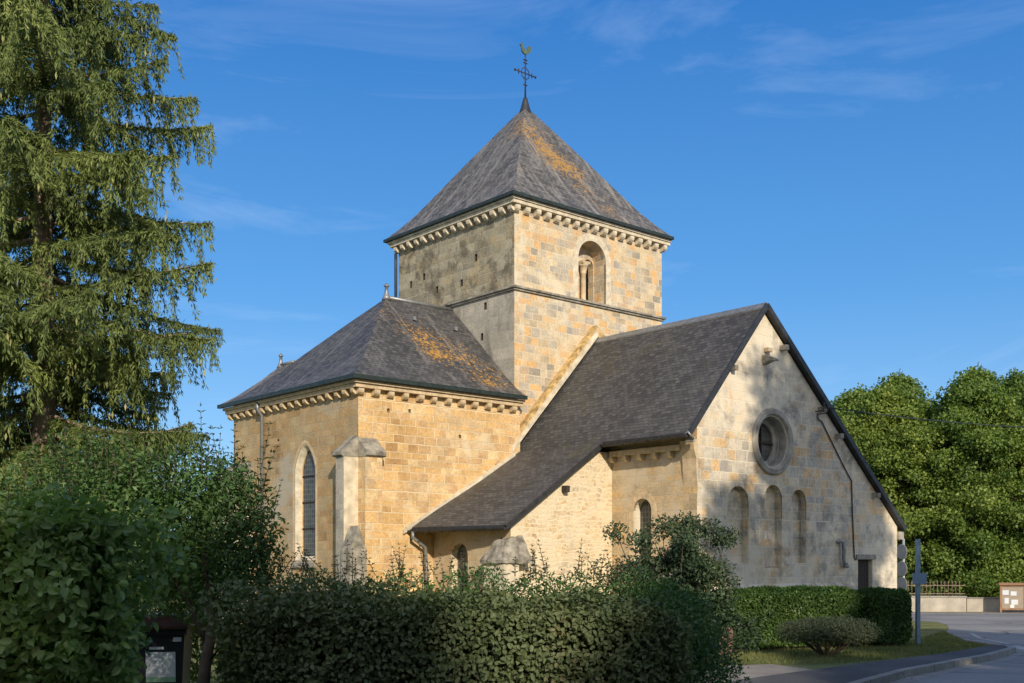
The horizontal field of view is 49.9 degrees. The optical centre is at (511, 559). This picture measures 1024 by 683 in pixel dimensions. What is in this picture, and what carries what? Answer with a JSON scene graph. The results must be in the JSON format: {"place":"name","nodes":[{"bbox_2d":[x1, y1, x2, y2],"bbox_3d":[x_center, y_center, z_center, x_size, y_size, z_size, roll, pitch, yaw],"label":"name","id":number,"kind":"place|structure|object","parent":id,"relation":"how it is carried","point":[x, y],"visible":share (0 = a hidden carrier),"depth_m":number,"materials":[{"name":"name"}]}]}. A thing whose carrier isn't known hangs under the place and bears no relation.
{"place":"outdoors","nodes":[
{"label":"outdoors","id":0,"kind":"place"},
{"bbox_2d":[0,0,1023,529],"label":"sky","id":1,"kind":"structure","parent":0,"point":[852,169],"materials":[{"name":"blue"}]},
{"bbox_2d":[210,42,906,623],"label":"church","id":2,"kind":"structure","parent":0,"point":[516,370],"depth_m":35.84,"materials":[{"name":"stone"}]},
{"bbox_2d":[824,407,1023,427],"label":"overhead wire","id":3,"kind":"object","parent":2,"relation":"attached to","point":[920,419],"visible":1,"depth_m":40.06,"materials":[{"name":"metal"}]},
{"bbox_2d":[139,570,992,682],"bbox_3d":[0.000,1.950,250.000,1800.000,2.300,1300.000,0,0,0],"label":"ground","id":4,"kind":"structure","parent":0,"point":[927,628],"depth_m":24.28,"materials":[{"name":"green plant"}]},
{"bbox_2d":[0,459,196,682],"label":"hornbeam hedge","id":5,"kind":"object","parent":4,"relation":"on","point":[65,581],"visible":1,"depth_m":7.37,"materials":[{"name":"green plant"}]},
{"bbox_2d":[0,0,225,601],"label":"spruce tree","id":6,"kind":"object","parent":4,"relation":"on","point":[81,346],"visible":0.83,"depth_m":20.71,"materials":[{"name":"green plant"}]},
{"bbox_2d":[0,441,256,682],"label":"sunny shrub","id":7,"kind":"object","parent":4,"relation":"on","point":[195,646],"visible":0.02,"depth_m":13.44,"materials":[{"name":"green plant"}]},
{"bbox_2d":[0,403,298,682],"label":"laurel shrub","id":8,"kind":"object","parent":4,"relation":"on","point":[239,523],"visible":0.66,"depth_m":10.79,"materials":[{"name":"green plant"}]},
{"bbox_2d":[132,615,195,682],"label":"notice board","id":9,"kind":"object","parent":4,"relation":"on","point":[169,649],"visible":0.75,"depth_m":12.68,"materials":[{"name":"plastic"}]},
{"bbox_2d":[183,572,697,682],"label":"hedge","id":10,"kind":"object","parent":4,"relation":"on","point":[351,634],"visible":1,"depth_m":9.70,"materials":[{"name":"green plant"}]},
{"bbox_2d":[240,539,751,682],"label":"green shrub row","id":11,"kind":"object","parent":4,"relation":"on","point":[700,644],"visible":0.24,"depth_m":10.93,"materials":[{"name":"green plant"}]},
{"bbox_2d":[602,510,766,681],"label":"airy shrub","id":12,"kind":"object","parent":4,"relation":"on","point":[694,570],"visible":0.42,"depth_m":13.41,"materials":[{"name":"green plant"}]},
{"bbox_2d":[713,627,733,655],"bbox_3d":[4.569,1.796,24.007,0.400,0.670,0.360,4,-1,-20],"label":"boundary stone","id":13,"kind":"object","parent":4,"relation":"on","point":[731,630],"visible":0.08,"depth_m":23.88,"materials":[{"name":"grey stone"}]},
{"bbox_2d":[691,664,812,682],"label":"gravel strip","id":14,"kind":"object","parent":4,"relation":"on","point":[754,671],"visible":0.33,"depth_m":19.66,"materials":[{"name":"grey gravel"}]},
{"bbox_2d":[710,584,865,651],"bbox_3d":[6.529,1.351,26.125,4.773,1.582,1.092,0,0,-30],"label":"trimmed hedge","id":15,"kind":"object","parent":4,"relation":"on","point":[771,607],"visible":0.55,"depth_m":25.67,"materials":[{"name":"green plant"}]},
{"bbox_2d":[773,614,883,655],"bbox_3d":[6.791,1.609,23.613,2.354,0.962,1.512,0,0,0],"label":"shrub","id":16,"kind":"object","parent":4,"relation":"on","point":[831,630],"visible":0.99,"depth_m":23.34,"materials":[{"name":"green plant"}]},
{"bbox_2d":[830,383,915,518],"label":"broadleaf tree","id":17,"kind":"object","parent":4,"relation":"on","point":[841,402],"visible":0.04,"depth_m":70.13,"materials":[{"name":"green plant"}]},
{"bbox_2d":[856,586,913,646],"bbox_3d":[9.213,1.414,27.474,1.589,1.540,1.100,0,0,-32],"label":"trimmed hedge","id":18,"kind":"object","parent":4,"relation":"on","point":[888,610],"visible":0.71,"depth_m":27.07,"materials":[{"name":"green plant"}]},
{"bbox_2d":[840,383,959,595],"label":"broadleaf tree","id":19,"kind":"object","parent":4,"relation":"on","point":[868,437],"visible":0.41,"depth_m":64.28,"materials":[{"name":"green plant"}]},
{"bbox_2d":[897,539,906,589],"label":"road sign post","id":20,"kind":"object","parent":4,"relation":"on","point":[901,565],"visible":0.73,"depth_m":41.96,"materials":[{"name":"metal"}]},
{"bbox_2d":[866,368,966,595],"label":"broadleaf tree","id":21,"kind":"object","parent":4,"relation":"on","point":[913,388],"visible":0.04,"depth_m":70.00,"materials":[{"name":"green plant"}]},
{"bbox_2d":[912,539,926,645],"bbox_3d":[10.223,0.864,27.691,0.420,2.780,0.130,0,0,-20],"label":"sign post","id":22,"kind":"object","parent":4,"relation":"on","point":[918,578],"visible":0.91,"depth_m":27.67,"materials":[{"name":"metal"}]},
{"bbox_2d":[848,636,1015,682],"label":"kerb","id":23,"kind":"structure","parent":4,"relation":"on","point":[891,676],"depth_m":19.82,"materials":[{"name":"concrete"}]},
{"bbox_2d":[911,596,966,611],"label":"wall","id":24,"kind":"structure","parent":4,"relation":"on","point":[942,603],"depth_m":58.73,"materials":[{"name":"concrete"}]},
{"bbox_2d":[907,581,964,595],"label":"iron fence","id":25,"kind":"object","parent":24,"relation":"on","point":[937,585],"visible":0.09,"depth_m":58.89,"materials":[{"name":"grey metal"}]},
{"bbox_2d":[871,362,1023,596],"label":"broadleaf tree","id":26,"kind":"object","parent":4,"relation":"on","point":[975,396],"visible":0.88,"depth_m":62.50,"materials":[{"name":"green plant"}]},
{"bbox_2d":[897,557,1023,596],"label":"undergrowth","id":27,"kind":"object","parent":4,"relation":"on","point":[936,580],"visible":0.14,"depth_m":62.24,"materials":[{"name":"green plant"}]},
{"bbox_2d":[949,388,1023,593],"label":"broadleaf tree","id":28,"kind":"object","parent":4,"relation":"on","point":[1014,517],"visible":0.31,"depth_m":63.18,"materials":[{"name":"green plant"}]},
{"bbox_2d":[966,597,1023,611],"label":"wall","id":29,"kind":"structure","parent":4,"relation":"on","point":[982,604],"depth_m":58.67,"materials":[{"name":"concrete"}]},
{"bbox_2d":[1000,367,1023,407],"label":"broadleaf tree","id":30,"kind":"object","parent":4,"relation":"on","point":[1014,384],"visible":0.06,"depth_m":73.92,"materials":[{"name":"green plant"}]},
{"bbox_2d":[139,610,1023,612],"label":"verge","id":31,"kind":"structure","parent":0,"point":[953,612],"depth_m":57.27,"materials":[{"name":"green plant"}]},
{"bbox_2d":[997,583,1023,611],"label":"noticeboard","id":32,"kind":"object","parent":31,"relation":"on","point":[1011,597],"visible":0.98,"depth_m":57.35,"materials":[{"name":"brown wood"}]},
{"bbox_2d":[148,612,1023,682],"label":"road","id":33,"kind":"structure","parent":0,"point":[1005,627],"depth_m":32.77,"materials":[{"name":"grey asphalt"}]},
{"bbox_2d":[889,649,1023,682],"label":"gutter strip","id":34,"kind":"object","parent":33,"relation":"on","point":[1018,653],"visible":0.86,"depth_m":20.22,"materials":[{"name":"concrete"}]},
{"bbox_2d":[970,633,1009,643],"bbox_3d":[13.357,2.208,31.129,0.362,0.117,5.988,0,0,14],"label":"road marking","id":35,"kind":"object","parent":33,"relation":"on","point":[973,634],"visible":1,"depth_m":30.88,"materials":[{"name":"white paint"}]},
{"bbox_2d":[732,645,1006,682],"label":"pavement","id":36,"kind":"structure","parent":0,"point":[845,673],"depth_m":18.86,"materials":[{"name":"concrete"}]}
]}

